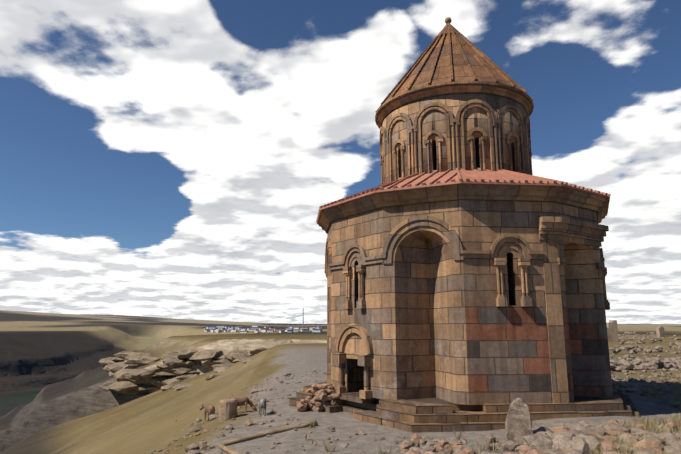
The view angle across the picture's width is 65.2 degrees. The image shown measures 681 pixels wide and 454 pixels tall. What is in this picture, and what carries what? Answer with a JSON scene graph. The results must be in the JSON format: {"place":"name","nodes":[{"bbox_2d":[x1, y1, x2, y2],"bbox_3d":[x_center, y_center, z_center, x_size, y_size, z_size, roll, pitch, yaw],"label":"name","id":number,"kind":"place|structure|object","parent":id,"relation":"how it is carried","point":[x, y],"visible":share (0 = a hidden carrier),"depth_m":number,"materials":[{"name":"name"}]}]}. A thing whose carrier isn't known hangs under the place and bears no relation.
{"place":"outdoors","nodes":[
{"label":"outdoors","id":0,"kind":"place"},
{"bbox_2d":[0,310,680,453],"bbox_3d":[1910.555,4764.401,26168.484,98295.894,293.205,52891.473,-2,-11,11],"label":"ground","id":1,"kind":"structure","parent":0,"point":[55,398],"depth_m":90.33,"materials":[{"name":"beige soil"}]},
{"bbox_2d":[99,347,267,397],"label":"cliff outcrops","id":2,"kind":"object","parent":1,"relation":"on","point":[173,370],"visible":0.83,"depth_m":166.69,"materials":[{"name":"beige stone"}]},
{"bbox_2d":[199,404,214,419],"bbox_3d":[-4.995,7.009,20.098,0.289,0.594,0.928,9,-14,-41],"label":"horse","id":3,"kind":"object","parent":1,"relation":"on","point":[209,409],"visible":0.83,"depth_m":19.97},
{"bbox_2d":[219,399,236,422],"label":"stone block","id":4,"kind":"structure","parent":1,"relation":"on","point":[227,409],"depth_m":17.31,"materials":[{"name":"beige stone"}]},
{"bbox_2d":[231,396,256,412],"bbox_3d":[-3.350,6.126,18.322,0.954,0.565,0.242,2,-11,-12],"label":"horse","id":5,"kind":"object","parent":1,"relation":"on","point":[242,401],"visible":0.69,"depth_m":18.26},
{"bbox_2d":[258,398,266,416],"bbox_3d":[-2.541,5.815,17.246,0.252,0.535,0.843,2,-11,-11],"label":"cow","id":6,"kind":"object","parent":1,"relation":"on","point":[262,403],"visible":0.98,"depth_m":16.94},
{"bbox_2d":[204,326,321,332],"bbox_3d":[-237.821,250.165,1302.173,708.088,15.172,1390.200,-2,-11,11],"label":"village houses","id":7,"kind":"structure","parent":1,"relation":"on","point":[230,329],"depth_m":1233.29,"materials":[{"name":"grey"}]},
{"bbox_2d":[215,326,314,330],"bbox_3d":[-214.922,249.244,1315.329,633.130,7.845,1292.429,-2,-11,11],"label":"red village roofs","id":8,"kind":"structure","parent":7,"relation":"on","point":[273,328],"depth_m":1185.58,"materials":[{"name":"brown"}]},
{"bbox_2d":[211,326,322,331],"bbox_3d":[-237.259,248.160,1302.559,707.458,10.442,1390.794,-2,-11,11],"label":"village roofs","id":9,"kind":"structure","parent":7,"relation":"on","point":[263,328],"depth_m":1180.68,"materials":[{"name":"blue"}]},
{"bbox_2d":[218,421,317,453],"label":"timber beams","id":10,"kind":"structure","parent":1,"relation":"on","point":[225,448],"depth_m":13.39,"materials":[{"name":"brown wood"}]},
{"bbox_2d":[296,383,339,411],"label":"pile of stones","id":11,"kind":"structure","parent":1,"relation":"on","point":[320,398],"depth_m":16.93,"materials":[{"name":"brown stone"}]},
{"bbox_2d":[95,372,680,453],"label":"dry grass tufts","id":12,"kind":"object","parent":1,"relation":"on","point":[647,426],"visible":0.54,"depth_m":12.64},
{"bbox_2d":[150,368,680,453],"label":"rubble stones","id":13,"kind":"object","parent":1,"relation":"on","point":[577,438],"depth_m":11.67,"materials":[{"name":"grey stone"}]},
{"bbox_2d":[289,381,639,432],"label":"church steps","id":14,"kind":"structure","parent":1,"relation":"on","point":[422,415],"depth_m":14.40,"materials":[{"name":"brown stone"}]},
{"bbox_2d":[327,200,612,404],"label":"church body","id":15,"kind":"structure","parent":1,"relation":"on","point":[432,319],"depth_m":15.69,"materials":[{"name":"brown stone"}]},
{"bbox_2d":[382,92,528,180],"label":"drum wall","id":16,"kind":"structure","parent":15,"relation":"on","point":[473,117],"depth_m":18.38,"materials":[{"name":"brown stone"}]},
{"bbox_2d":[376,22,532,111],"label":"conical roof","id":17,"kind":"structure","parent":16,"relation":"on","point":[450,53],"depth_m":19.53,"materials":[{"name":"brown stone"}]},
{"bbox_2d":[445,17,451,22],"bbox_3d":[4.428,-8.481,21.874,0.280,0.280,0.280,-2,-11,11],"label":"roof finial","id":18,"kind":"object","parent":17,"relation":"attached to","point":[447,19],"visible":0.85,"depth_m":21.77,"materials":[{"name":"brown stone"}]},
{"bbox_2d":[375,81,533,128],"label":"drum cornice","id":19,"kind":"structure","parent":16,"relation":"attached to","point":[524,99],"depth_m":18.62,"materials":[{"name":"brown stone"}]},
{"bbox_2d":[380,99,532,184],"bbox_3d":[4.428,-2.579,20.778,5.775,2.573,5.775,-2,-11,11],"label":"blind arcade","id":20,"kind":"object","parent":16,"relation":"attached to","point":[523,144],"depth_m":18.41},
{"bbox_2d":[319,184,606,233],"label":"cornice","id":21,"kind":"structure","parent":15,"relation":"attached to","point":[559,195],"depth_m":15.78,"materials":[{"name":"brown stone"}]},
{"bbox_2d":[316,168,610,224],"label":"lower roof","id":22,"kind":"structure","parent":15,"relation":"on","point":[460,176],"depth_m":16.25,"materials":[{"name":"red tile"}]},
{"bbox_2d":[324,216,609,402],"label":"carved stone trim","id":23,"kind":"structure","parent":15,"relation":"attached to","point":[548,255],"depth_m":15.33,"materials":[{"name":"brown stone"}]},
{"bbox_2d":[538,216,608,246],"bbox_3d":[7.103,0.151,15.998,3.058,0.640,0.534,6,-12,-30],"label":"pilaster capital","id":24,"kind":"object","parent":15,"relation":"attached to","point":[565,229],"depth_m":15.74,"materials":[{"name":"brown stone"}]},
{"bbox_2d":[504,398,532,444],"bbox_3d":[4.027,4.474,12.052,0.633,1.154,0.297,-3,-11,16],"label":"standing stone","id":25,"kind":"object","parent":1,"relation":"on","point":[518,423],"visible":0.81,"depth_m":11.98,"materials":[{"name":"grey stone"}]},
{"bbox_2d":[606,320,664,340],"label":"distant ruins","id":26,"kind":"object","parent":1,"relation":"on","point":[612,330],"visible":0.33,"depth_m":115.92,"materials":[{"name":"beige stone"}]},
{"bbox_2d":[608,331,680,395],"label":"rubble","id":27,"kind":"object","parent":1,"relation":"on","point":[633,349],"visible":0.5,"depth_m":47.58,"materials":[{"name":"grey stone"}]},
{"bbox_2d":[0,0,680,323],"label":"sky","id":28,"kind":"structure","parent":0,"point":[175,159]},
{"bbox_2d":[610,357,680,370],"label":"rubble wall","id":29,"kind":"structure","parent":0,"point":[653,363],"depth_m":33.20,"materials":[{"name":"beige stone"}]}
]}

